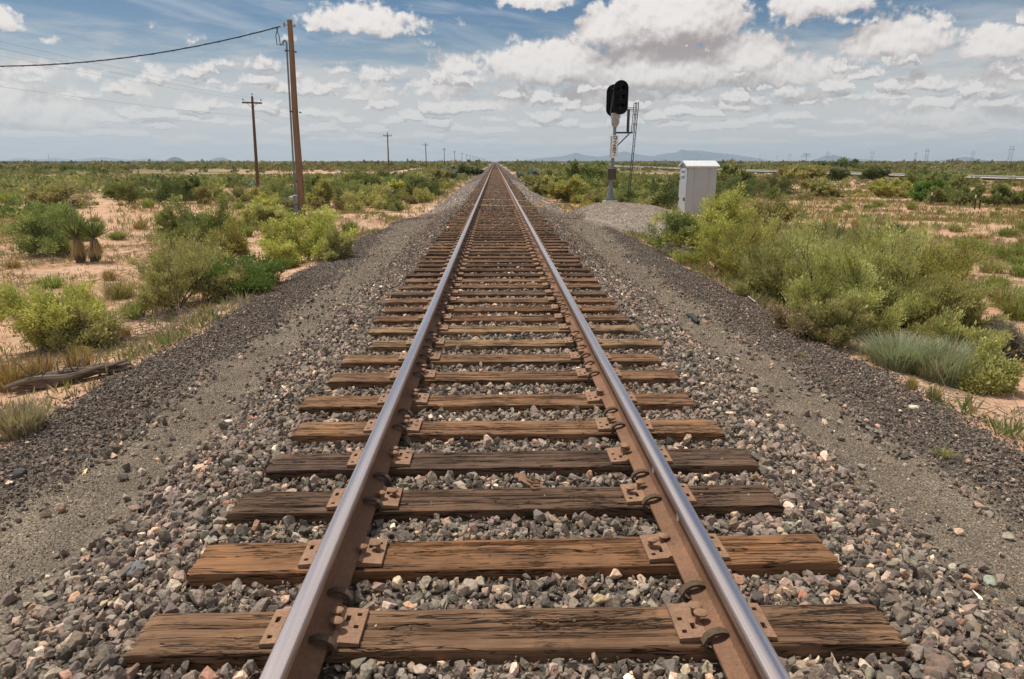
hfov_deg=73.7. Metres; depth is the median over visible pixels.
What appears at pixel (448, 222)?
tie
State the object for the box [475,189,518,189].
tie
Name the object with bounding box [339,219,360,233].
grass clump
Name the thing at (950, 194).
shrub
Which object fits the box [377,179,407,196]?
shrub
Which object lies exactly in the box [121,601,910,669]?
tie
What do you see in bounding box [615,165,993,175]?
road verge
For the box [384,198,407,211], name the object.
shrub
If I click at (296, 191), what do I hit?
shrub
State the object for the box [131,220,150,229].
grass tuft
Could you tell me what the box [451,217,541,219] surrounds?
tie
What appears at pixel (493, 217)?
tie
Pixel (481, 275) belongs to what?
tie
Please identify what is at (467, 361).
tie
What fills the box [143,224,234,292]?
shrub
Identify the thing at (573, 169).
shrub
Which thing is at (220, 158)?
hill
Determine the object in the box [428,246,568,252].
tie
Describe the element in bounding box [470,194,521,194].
tie
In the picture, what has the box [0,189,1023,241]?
dry grass
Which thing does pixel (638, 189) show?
shrub
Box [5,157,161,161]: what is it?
mountains
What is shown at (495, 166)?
distant ties
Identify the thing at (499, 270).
tie
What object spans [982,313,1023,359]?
shrub
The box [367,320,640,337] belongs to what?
tie
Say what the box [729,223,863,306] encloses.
shrub
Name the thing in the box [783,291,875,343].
shrub
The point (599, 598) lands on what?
stone
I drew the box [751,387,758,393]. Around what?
stone
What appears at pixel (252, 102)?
power pole
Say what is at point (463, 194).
ballast
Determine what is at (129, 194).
shrub
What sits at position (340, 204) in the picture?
shrub
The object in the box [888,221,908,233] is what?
yucca
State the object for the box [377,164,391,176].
shrub
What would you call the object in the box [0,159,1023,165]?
horizon scrub
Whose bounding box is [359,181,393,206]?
shrub
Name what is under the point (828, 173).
road shoulder
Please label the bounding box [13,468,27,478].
stone
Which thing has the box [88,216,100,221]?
grass tuft
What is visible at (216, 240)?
shrub
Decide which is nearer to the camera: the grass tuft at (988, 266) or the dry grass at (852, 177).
the grass tuft at (988, 266)
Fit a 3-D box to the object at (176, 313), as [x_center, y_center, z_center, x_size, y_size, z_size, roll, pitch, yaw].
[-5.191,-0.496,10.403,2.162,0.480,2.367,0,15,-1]
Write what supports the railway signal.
on the gravel mound
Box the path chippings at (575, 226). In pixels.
[362,217,636,254]
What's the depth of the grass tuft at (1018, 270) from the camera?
14.34 m
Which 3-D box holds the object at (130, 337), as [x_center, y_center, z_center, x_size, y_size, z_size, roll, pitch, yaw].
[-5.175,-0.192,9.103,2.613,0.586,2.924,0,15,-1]
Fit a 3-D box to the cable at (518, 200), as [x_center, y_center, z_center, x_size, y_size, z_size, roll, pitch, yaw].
[0.718,-6.087,30.026,1.771,0.029,4.445,-13,20,-41]
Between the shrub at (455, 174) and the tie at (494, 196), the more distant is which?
the shrub at (455, 174)
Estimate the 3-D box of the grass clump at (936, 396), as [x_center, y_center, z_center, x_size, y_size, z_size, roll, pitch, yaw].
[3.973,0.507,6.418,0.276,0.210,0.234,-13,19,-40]
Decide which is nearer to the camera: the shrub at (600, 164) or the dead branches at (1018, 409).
the dead branches at (1018, 409)
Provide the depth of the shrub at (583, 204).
35.28 m
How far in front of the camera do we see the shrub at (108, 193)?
47.83 m
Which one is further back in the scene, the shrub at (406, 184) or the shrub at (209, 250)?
the shrub at (406, 184)
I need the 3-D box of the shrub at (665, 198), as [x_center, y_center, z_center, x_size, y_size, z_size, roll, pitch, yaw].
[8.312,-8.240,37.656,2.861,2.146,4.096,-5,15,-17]
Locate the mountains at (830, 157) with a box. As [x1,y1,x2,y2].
[810,155,881,161]
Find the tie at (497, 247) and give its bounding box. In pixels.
[429,242,567,249]
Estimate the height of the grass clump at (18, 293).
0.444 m
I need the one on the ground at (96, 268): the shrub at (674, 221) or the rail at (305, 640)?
the shrub at (674, 221)
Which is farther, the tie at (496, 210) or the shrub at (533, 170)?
the shrub at (533, 170)
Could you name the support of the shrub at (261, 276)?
on the ground at (96, 268)
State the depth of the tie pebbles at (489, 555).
3.96 m
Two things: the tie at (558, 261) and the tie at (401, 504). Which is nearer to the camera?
the tie at (401, 504)
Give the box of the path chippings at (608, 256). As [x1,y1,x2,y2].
[226,251,771,353]
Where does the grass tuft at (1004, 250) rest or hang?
on the ground at (96, 268)
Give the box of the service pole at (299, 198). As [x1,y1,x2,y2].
[283,19,306,214]
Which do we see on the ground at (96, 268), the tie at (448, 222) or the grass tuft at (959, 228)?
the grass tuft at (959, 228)
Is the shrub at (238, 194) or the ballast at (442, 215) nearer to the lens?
the ballast at (442, 215)
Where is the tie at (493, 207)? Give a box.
[460,207,528,208]
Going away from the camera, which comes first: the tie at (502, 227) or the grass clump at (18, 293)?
the grass clump at (18, 293)
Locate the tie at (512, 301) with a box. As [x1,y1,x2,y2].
[386,294,613,306]
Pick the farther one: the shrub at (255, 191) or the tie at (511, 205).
the shrub at (255, 191)
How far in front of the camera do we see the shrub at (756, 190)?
50.23 m
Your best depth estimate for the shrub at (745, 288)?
11.36 m
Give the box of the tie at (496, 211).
[458,211,537,212]
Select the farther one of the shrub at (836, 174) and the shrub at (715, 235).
the shrub at (836, 174)
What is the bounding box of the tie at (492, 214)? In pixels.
[456,214,540,215]
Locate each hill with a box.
[166,157,184,160]
[209,157,228,160]
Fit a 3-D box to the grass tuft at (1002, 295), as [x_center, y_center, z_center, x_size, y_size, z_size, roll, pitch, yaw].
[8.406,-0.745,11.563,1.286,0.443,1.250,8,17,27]
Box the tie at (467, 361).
[341,347,660,369]
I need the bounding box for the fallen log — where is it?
[3,341,130,389]
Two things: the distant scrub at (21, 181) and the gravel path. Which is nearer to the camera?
the gravel path
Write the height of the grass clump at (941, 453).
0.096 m
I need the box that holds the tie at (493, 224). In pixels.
[447,223,549,225]
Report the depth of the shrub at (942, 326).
8.11 m
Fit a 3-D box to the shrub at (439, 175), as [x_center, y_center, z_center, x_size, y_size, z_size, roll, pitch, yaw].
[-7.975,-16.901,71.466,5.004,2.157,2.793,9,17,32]
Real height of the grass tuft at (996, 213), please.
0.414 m
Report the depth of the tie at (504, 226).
18.39 m
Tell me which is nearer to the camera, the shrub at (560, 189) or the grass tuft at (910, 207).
the grass tuft at (910, 207)
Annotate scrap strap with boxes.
[514,473,539,489]
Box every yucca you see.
[51,170,91,262]
[75,185,111,261]
[814,217,854,245]
[838,156,848,169]
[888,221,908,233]
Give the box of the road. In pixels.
[578,164,1023,177]
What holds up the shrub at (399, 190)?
on the ground at (96, 268)
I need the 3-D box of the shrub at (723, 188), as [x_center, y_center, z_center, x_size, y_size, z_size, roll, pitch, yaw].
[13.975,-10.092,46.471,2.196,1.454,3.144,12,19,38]
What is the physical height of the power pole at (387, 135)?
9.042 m
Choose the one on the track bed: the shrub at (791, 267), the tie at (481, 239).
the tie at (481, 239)
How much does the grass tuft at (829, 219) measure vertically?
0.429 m
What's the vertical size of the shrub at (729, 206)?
1.991 m
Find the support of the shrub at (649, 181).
on the ground at (96, 268)
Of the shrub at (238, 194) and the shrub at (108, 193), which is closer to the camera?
the shrub at (238, 194)
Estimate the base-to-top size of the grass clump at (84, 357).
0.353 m
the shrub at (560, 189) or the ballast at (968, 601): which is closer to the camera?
the ballast at (968, 601)
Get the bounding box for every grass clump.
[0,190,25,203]
[0,286,29,310]
[0,353,52,392]
[0,394,63,441]
[3,257,20,268]
[20,272,70,288]
[21,351,64,376]
[55,283,108,302]
[55,343,97,367]
[78,295,116,319]
[91,276,143,299]
[96,308,121,323]
[101,268,117,280]
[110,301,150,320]
[116,324,132,340]
[137,197,156,207]
[148,210,167,222]
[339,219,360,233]
[833,326,963,374]
[873,331,1017,387]
[902,375,921,390]
[923,383,949,403]
[927,444,961,459]
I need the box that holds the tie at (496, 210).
[459,210,536,210]
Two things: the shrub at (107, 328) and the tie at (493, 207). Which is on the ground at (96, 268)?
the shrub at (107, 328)
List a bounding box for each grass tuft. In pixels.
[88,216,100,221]
[105,229,126,239]
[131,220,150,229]
[231,201,246,208]
[238,223,256,236]
[819,216,837,224]
[823,219,840,225]
[832,206,847,211]
[841,201,853,209]
[850,217,863,227]
[855,213,875,221]
[860,202,875,207]
[870,200,885,206]
[906,203,919,209]
[942,234,976,248]
[946,222,967,231]
[949,268,973,283]
[965,250,1002,263]
[969,238,999,251]
[969,244,1014,258]
[972,276,1011,294]
[975,233,988,239]
[975,259,1011,273]
[977,281,1023,309]
[980,272,1017,286]
[983,255,1003,264]
[985,210,1006,216]
[987,241,1023,258]
[989,224,1023,236]
[991,297,1023,320]
[995,282,1023,300]
[996,261,1023,277]
[1001,253,1023,265]
[1004,219,1023,230]
[1006,242,1023,257]
[1007,240,1023,251]
[1012,235,1023,242]
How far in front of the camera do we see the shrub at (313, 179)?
47.91 m
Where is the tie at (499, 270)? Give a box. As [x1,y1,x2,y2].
[414,264,590,272]
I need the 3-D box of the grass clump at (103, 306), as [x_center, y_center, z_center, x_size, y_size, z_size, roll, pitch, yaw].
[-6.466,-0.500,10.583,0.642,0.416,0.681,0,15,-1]
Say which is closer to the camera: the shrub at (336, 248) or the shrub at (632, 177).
the shrub at (336, 248)
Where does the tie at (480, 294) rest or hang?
on the track bed
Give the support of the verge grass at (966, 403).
on the ground at (96, 268)
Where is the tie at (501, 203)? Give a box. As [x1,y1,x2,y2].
[468,203,529,203]
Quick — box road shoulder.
[615,166,1023,178]
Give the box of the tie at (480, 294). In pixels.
[390,286,606,298]
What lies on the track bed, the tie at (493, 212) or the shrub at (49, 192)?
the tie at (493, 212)
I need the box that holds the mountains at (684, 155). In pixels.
[522,149,771,161]
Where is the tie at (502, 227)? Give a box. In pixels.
[446,226,553,229]
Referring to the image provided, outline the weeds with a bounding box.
[0,211,1023,353]
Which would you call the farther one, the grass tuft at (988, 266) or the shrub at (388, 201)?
the shrub at (388, 201)
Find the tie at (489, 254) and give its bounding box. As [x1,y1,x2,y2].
[426,249,574,255]
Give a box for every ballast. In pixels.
[0,262,1023,467]
[0,405,1023,678]
[273,196,725,288]
[408,179,565,213]
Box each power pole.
[242,93,261,187]
[383,131,391,173]
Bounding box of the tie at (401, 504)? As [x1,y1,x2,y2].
[226,479,784,525]
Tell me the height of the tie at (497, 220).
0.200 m
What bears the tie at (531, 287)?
on the track bed
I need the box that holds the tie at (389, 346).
[369,333,661,353]
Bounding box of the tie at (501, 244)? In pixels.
[433,240,565,245]
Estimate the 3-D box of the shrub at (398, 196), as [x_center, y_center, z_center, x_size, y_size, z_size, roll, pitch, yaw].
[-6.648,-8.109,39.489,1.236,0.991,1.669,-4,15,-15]
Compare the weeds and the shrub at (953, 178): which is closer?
the weeds
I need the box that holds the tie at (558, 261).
[420,256,579,263]
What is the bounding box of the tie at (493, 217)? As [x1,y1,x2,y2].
[450,216,540,218]
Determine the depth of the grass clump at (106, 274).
13.85 m
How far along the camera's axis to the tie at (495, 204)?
27.74 m
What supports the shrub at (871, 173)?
on the ground at (96, 268)
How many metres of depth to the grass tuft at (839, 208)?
36.24 m
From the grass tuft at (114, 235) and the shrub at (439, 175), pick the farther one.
the shrub at (439, 175)
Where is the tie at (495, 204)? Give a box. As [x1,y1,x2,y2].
[464,204,531,204]
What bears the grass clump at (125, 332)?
on the ground at (96, 268)
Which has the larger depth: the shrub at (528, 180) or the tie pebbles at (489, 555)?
the shrub at (528, 180)
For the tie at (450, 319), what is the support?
on the track bed
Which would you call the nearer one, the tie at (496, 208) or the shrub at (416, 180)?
the tie at (496, 208)
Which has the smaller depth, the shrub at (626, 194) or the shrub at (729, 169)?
the shrub at (626, 194)
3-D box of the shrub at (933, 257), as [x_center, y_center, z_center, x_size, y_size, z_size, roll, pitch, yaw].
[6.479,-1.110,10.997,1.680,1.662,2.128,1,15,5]
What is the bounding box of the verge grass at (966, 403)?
[0,228,1023,445]
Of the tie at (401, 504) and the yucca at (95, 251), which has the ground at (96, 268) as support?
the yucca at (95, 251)
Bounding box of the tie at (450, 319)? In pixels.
[373,310,629,326]
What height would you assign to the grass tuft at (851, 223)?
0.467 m
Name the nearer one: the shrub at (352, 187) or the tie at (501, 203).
the tie at (501, 203)
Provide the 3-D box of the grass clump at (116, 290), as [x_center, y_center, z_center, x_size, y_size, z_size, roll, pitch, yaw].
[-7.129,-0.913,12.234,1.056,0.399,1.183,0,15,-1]
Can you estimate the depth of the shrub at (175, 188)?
43.00 m
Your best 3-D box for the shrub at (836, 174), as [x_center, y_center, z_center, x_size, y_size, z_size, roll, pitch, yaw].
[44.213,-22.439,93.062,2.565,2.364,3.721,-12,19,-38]
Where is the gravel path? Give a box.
[0,219,1023,657]
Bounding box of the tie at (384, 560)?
[187,532,839,587]
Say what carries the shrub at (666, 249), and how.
on the ground at (96, 268)
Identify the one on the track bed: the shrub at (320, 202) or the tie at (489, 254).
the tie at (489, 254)
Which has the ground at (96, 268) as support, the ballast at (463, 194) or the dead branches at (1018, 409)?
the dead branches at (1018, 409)
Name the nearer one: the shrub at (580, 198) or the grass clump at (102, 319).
the grass clump at (102, 319)
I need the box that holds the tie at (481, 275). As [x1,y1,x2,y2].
[406,269,593,278]
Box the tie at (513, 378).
[327,364,680,389]
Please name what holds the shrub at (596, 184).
on the ground at (96, 268)
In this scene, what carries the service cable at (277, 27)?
attached to the service pole at (299, 198)
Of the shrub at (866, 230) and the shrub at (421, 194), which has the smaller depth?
the shrub at (866, 230)
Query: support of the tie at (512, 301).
on the track bed
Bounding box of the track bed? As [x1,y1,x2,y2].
[0,162,1023,678]
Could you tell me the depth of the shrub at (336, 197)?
39.42 m
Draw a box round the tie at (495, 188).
[475,188,515,188]
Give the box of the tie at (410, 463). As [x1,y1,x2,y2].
[264,442,759,481]
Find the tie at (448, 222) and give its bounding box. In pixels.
[447,220,542,223]
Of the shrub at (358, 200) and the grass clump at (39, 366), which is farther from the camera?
the shrub at (358, 200)
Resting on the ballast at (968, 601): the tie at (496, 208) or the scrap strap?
the scrap strap
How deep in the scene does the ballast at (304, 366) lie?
6.50 m
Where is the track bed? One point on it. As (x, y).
(332, 670)
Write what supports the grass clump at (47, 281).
on the ground at (96, 268)
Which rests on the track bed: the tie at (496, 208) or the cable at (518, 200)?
the tie at (496, 208)
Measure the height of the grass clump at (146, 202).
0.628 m
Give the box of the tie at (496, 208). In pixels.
[462,208,534,208]
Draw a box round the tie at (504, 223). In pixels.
[449,222,548,223]
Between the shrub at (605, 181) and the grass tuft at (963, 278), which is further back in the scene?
the shrub at (605, 181)
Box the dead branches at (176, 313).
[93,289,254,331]
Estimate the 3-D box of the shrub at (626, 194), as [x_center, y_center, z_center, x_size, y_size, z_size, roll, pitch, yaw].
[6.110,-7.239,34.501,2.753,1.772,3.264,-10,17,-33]
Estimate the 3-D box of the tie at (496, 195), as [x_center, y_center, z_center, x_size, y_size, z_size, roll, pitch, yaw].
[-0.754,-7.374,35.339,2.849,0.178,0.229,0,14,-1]
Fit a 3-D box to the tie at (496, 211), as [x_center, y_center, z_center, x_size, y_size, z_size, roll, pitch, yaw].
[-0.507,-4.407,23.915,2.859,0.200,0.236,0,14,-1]
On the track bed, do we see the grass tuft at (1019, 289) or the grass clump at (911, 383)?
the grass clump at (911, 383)
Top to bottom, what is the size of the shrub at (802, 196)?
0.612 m
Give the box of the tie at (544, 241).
[437,238,566,243]
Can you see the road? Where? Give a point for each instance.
(858, 172)
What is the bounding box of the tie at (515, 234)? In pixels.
[441,230,558,235]
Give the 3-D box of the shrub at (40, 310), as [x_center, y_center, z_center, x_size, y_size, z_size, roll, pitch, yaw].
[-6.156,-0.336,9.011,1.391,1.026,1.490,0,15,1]
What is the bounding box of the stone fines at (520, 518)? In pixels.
[0,358,1023,678]
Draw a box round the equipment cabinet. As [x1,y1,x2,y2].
[678,161,719,213]
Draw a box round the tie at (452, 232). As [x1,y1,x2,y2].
[441,230,552,233]
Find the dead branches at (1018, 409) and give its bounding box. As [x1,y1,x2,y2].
[910,366,1023,417]
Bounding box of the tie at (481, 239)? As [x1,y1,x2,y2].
[436,235,560,241]
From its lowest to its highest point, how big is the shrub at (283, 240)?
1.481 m
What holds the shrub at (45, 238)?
on the ground at (96, 268)
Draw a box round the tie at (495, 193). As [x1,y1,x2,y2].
[471,193,520,193]
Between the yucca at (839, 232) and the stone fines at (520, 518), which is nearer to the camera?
the stone fines at (520, 518)
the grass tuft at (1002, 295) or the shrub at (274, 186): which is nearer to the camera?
the grass tuft at (1002, 295)
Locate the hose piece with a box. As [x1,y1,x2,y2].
[686,313,699,323]
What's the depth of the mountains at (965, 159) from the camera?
8163.52 m
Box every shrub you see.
[0,194,106,257]
[0,196,59,218]
[0,277,108,349]
[24,181,95,207]
[41,288,138,354]
[100,180,156,199]
[105,176,146,203]
[121,235,248,311]
[134,172,198,203]
[143,174,223,200]
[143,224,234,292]
[150,192,249,255]
[151,200,199,238]
[174,251,297,297]
[191,185,217,204]
[193,223,232,264]
[204,219,252,258]
[214,201,289,228]
[224,185,249,202]
[243,184,271,200]
[248,191,280,206]
[255,201,359,269]
[262,177,287,195]
[272,184,296,203]
[277,194,314,209]
[279,196,290,206]
[283,207,303,218]
[287,185,306,196]
[291,175,318,190]
[304,179,333,202]
[305,178,334,206]
[308,196,330,209]
[320,228,357,260]
[331,179,357,203]
[332,190,344,201]
[332,196,350,209]
[334,172,354,188]
[335,175,364,191]
[340,187,386,212]
[343,169,384,186]
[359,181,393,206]
[374,198,395,210]
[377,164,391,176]
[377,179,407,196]
[381,180,405,196]
[382,169,406,178]
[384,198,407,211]
[386,191,405,204]
[391,176,408,188]
[401,174,442,194]
[402,195,418,203]
[405,183,415,196]
[412,186,433,202]
[418,175,447,195]
[426,168,454,185]
[429,164,458,178]
[438,179,448,188]
[446,163,484,175]
[516,167,539,177]
[520,173,543,186]
[526,173,566,194]
[544,174,590,203]
[545,159,606,180]
[567,170,595,183]
[572,194,587,203]
[578,200,596,206]
[581,195,587,204]
[583,176,605,194]
[586,192,606,202]
[588,171,637,195]
[590,185,635,202]
[591,170,606,181]
[594,160,621,175]
[602,176,646,199]
[602,179,664,202]
[614,192,637,202]
[619,173,639,182]
[634,178,666,191]
[636,196,651,204]
[637,170,678,209]
[641,205,700,248]
[649,181,775,251]
[652,241,694,256]
[654,176,675,190]
[667,219,771,271]
[670,170,737,200]
[700,208,815,280]
[716,176,756,188]
[716,181,734,196]
[717,163,756,180]
[719,174,743,193]
[726,175,765,200]
[728,233,800,299]
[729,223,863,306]
[738,190,807,238]
[746,184,762,196]
[754,179,770,192]
[755,168,801,195]
[756,175,785,186]
[760,183,790,199]
[763,205,821,242]
[764,305,868,350]
[773,217,922,338]
[775,162,832,183]
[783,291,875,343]
[796,192,814,200]
[798,175,845,197]
[803,221,852,253]
[804,207,943,265]
[808,215,910,299]
[814,158,858,167]
[825,166,850,180]
[835,209,944,330]
[851,177,913,197]
[857,165,891,179]
[869,221,990,288]
[876,166,981,191]
[879,270,1014,345]
[906,178,946,201]
[922,182,986,205]
[929,305,1014,357]
[950,331,1023,395]
[973,182,1023,206]
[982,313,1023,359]
[1010,181,1018,186]
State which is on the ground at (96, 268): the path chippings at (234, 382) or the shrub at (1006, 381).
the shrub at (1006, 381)
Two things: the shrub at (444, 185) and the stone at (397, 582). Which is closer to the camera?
the stone at (397, 582)
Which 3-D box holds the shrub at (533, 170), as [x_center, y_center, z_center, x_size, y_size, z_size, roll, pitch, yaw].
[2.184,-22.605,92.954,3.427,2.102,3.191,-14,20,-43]
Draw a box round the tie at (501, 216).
[455,215,541,217]
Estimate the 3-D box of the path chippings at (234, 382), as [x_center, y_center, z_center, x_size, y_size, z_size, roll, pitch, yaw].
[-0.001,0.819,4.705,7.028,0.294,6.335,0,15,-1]
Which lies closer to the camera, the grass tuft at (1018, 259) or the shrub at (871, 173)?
the grass tuft at (1018, 259)
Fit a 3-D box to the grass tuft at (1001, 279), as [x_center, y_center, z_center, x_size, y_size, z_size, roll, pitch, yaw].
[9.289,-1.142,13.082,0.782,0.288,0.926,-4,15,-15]
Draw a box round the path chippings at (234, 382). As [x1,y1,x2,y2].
[0,348,1023,663]
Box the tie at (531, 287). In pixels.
[398,280,601,290]
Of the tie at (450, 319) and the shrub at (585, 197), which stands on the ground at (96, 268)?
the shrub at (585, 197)
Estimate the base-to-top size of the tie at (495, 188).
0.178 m
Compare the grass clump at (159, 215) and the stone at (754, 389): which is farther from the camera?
the grass clump at (159, 215)
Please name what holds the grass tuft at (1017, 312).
on the ground at (96, 268)
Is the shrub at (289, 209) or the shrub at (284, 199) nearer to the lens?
the shrub at (289, 209)
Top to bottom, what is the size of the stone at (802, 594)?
0.042 m
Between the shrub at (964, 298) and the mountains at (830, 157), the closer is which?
the shrub at (964, 298)
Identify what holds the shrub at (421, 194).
on the ground at (96, 268)
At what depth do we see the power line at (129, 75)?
39.86 m
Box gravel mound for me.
[577,203,668,237]
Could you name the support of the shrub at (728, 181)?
on the ground at (96, 268)
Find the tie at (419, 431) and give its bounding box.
[291,413,724,444]
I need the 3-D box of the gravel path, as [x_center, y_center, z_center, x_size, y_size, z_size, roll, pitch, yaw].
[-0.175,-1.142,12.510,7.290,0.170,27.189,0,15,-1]
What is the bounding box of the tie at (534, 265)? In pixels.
[417,260,582,267]
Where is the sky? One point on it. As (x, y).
(488, 80)
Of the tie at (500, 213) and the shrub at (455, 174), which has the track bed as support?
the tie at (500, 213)
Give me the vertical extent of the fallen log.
0.471 m
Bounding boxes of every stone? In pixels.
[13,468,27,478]
[126,561,146,577]
[392,576,402,588]
[593,594,610,603]
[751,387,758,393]
[797,589,806,599]
[907,405,918,410]
[983,575,995,585]
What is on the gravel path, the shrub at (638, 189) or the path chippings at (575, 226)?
the path chippings at (575, 226)
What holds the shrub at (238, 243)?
on the ground at (96, 268)
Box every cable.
[0,26,283,66]
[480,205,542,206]
[482,199,549,203]
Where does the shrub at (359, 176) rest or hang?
on the ground at (96, 268)
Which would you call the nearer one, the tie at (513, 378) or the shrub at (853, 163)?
the tie at (513, 378)
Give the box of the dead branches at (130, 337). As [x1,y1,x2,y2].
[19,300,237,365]
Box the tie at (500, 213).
[458,212,537,213]
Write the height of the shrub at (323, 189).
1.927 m
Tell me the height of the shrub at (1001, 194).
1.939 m
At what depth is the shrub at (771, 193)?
46.45 m
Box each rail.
[259,162,494,678]
[496,164,790,678]
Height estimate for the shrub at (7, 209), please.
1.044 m
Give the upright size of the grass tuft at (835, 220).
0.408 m
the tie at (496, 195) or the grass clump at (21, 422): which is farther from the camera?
the tie at (496, 195)
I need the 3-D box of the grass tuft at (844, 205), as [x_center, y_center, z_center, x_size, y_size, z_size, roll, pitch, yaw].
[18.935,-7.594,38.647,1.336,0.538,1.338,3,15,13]
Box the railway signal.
[602,80,638,202]
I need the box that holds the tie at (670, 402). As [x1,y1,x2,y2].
[298,387,694,415]
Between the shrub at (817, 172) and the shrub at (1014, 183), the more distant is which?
the shrub at (817, 172)
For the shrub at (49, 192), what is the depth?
38.90 m
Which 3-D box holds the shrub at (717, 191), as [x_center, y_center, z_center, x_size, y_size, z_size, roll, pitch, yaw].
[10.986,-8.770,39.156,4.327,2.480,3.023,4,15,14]
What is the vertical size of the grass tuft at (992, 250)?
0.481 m
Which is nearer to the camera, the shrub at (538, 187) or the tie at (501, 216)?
the tie at (501, 216)
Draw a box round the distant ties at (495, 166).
[490,163,500,168]
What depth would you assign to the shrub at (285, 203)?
35.97 m
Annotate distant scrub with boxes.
[0,162,1023,173]
[0,167,1023,193]
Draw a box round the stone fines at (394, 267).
[53,256,944,406]
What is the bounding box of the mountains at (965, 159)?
[939,157,988,161]
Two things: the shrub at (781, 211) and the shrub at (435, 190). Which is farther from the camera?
the shrub at (435, 190)
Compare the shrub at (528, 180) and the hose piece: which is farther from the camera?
the shrub at (528, 180)
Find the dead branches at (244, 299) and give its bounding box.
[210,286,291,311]
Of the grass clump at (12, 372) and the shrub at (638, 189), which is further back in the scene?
the shrub at (638, 189)
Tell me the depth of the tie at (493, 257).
12.41 m
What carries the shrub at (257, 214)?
on the ground at (96, 268)
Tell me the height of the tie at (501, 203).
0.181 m
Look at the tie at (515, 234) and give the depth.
16.39 m
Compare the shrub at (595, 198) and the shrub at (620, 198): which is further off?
the shrub at (595, 198)
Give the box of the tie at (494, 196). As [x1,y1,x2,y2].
[468,196,523,196]
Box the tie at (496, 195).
[470,195,524,195]
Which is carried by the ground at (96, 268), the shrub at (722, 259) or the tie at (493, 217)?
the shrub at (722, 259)
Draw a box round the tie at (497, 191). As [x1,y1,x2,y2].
[473,191,520,191]
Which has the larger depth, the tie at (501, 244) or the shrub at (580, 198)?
the shrub at (580, 198)
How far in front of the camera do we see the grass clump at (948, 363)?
7.39 m
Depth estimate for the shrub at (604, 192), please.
37.02 m
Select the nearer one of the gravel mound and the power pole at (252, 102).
the gravel mound
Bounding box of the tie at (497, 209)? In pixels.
[460,209,535,209]
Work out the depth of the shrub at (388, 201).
36.70 m
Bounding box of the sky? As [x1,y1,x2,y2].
[0,0,1023,161]
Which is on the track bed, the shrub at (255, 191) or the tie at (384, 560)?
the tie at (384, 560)
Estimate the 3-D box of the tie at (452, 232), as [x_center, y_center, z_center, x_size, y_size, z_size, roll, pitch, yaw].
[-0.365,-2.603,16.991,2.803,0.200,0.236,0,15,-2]
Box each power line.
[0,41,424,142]
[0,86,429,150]
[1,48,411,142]
[9,57,371,133]
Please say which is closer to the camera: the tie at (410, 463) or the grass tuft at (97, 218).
the tie at (410, 463)
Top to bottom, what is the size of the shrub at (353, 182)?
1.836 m
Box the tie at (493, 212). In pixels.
[455,212,535,213]
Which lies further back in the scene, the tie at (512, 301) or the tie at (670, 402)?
the tie at (512, 301)
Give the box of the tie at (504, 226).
[447,225,550,226]
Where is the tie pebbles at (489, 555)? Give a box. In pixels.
[311,225,840,627]
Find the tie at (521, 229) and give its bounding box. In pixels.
[442,228,553,231]
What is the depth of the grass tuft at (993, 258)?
15.67 m
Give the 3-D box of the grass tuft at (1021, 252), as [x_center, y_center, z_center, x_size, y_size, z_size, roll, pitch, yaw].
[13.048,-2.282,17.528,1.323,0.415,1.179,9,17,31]
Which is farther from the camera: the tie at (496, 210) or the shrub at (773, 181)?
the shrub at (773, 181)
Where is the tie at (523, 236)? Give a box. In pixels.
[437,233,558,237]
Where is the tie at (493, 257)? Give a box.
[425,252,579,259]
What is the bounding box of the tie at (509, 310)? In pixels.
[384,302,618,315]
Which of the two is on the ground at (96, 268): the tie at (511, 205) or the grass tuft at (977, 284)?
the grass tuft at (977, 284)
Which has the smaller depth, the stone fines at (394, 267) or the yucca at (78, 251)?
the stone fines at (394, 267)
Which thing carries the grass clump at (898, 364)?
on the ground at (96, 268)
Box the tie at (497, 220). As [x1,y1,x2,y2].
[451,219,546,221]
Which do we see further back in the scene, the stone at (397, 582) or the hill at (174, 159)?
the hill at (174, 159)
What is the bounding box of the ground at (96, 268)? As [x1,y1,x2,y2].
[0,162,1023,451]
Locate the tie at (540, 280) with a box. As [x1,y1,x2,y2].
[405,274,597,284]
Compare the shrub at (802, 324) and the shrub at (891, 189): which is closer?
the shrub at (802, 324)
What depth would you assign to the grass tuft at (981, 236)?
21.41 m
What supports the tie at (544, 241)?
on the track bed
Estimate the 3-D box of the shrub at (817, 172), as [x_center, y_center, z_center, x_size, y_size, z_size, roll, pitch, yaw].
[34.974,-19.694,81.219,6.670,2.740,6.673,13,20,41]
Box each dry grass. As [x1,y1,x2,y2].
[0,172,1023,193]
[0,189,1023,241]
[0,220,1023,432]

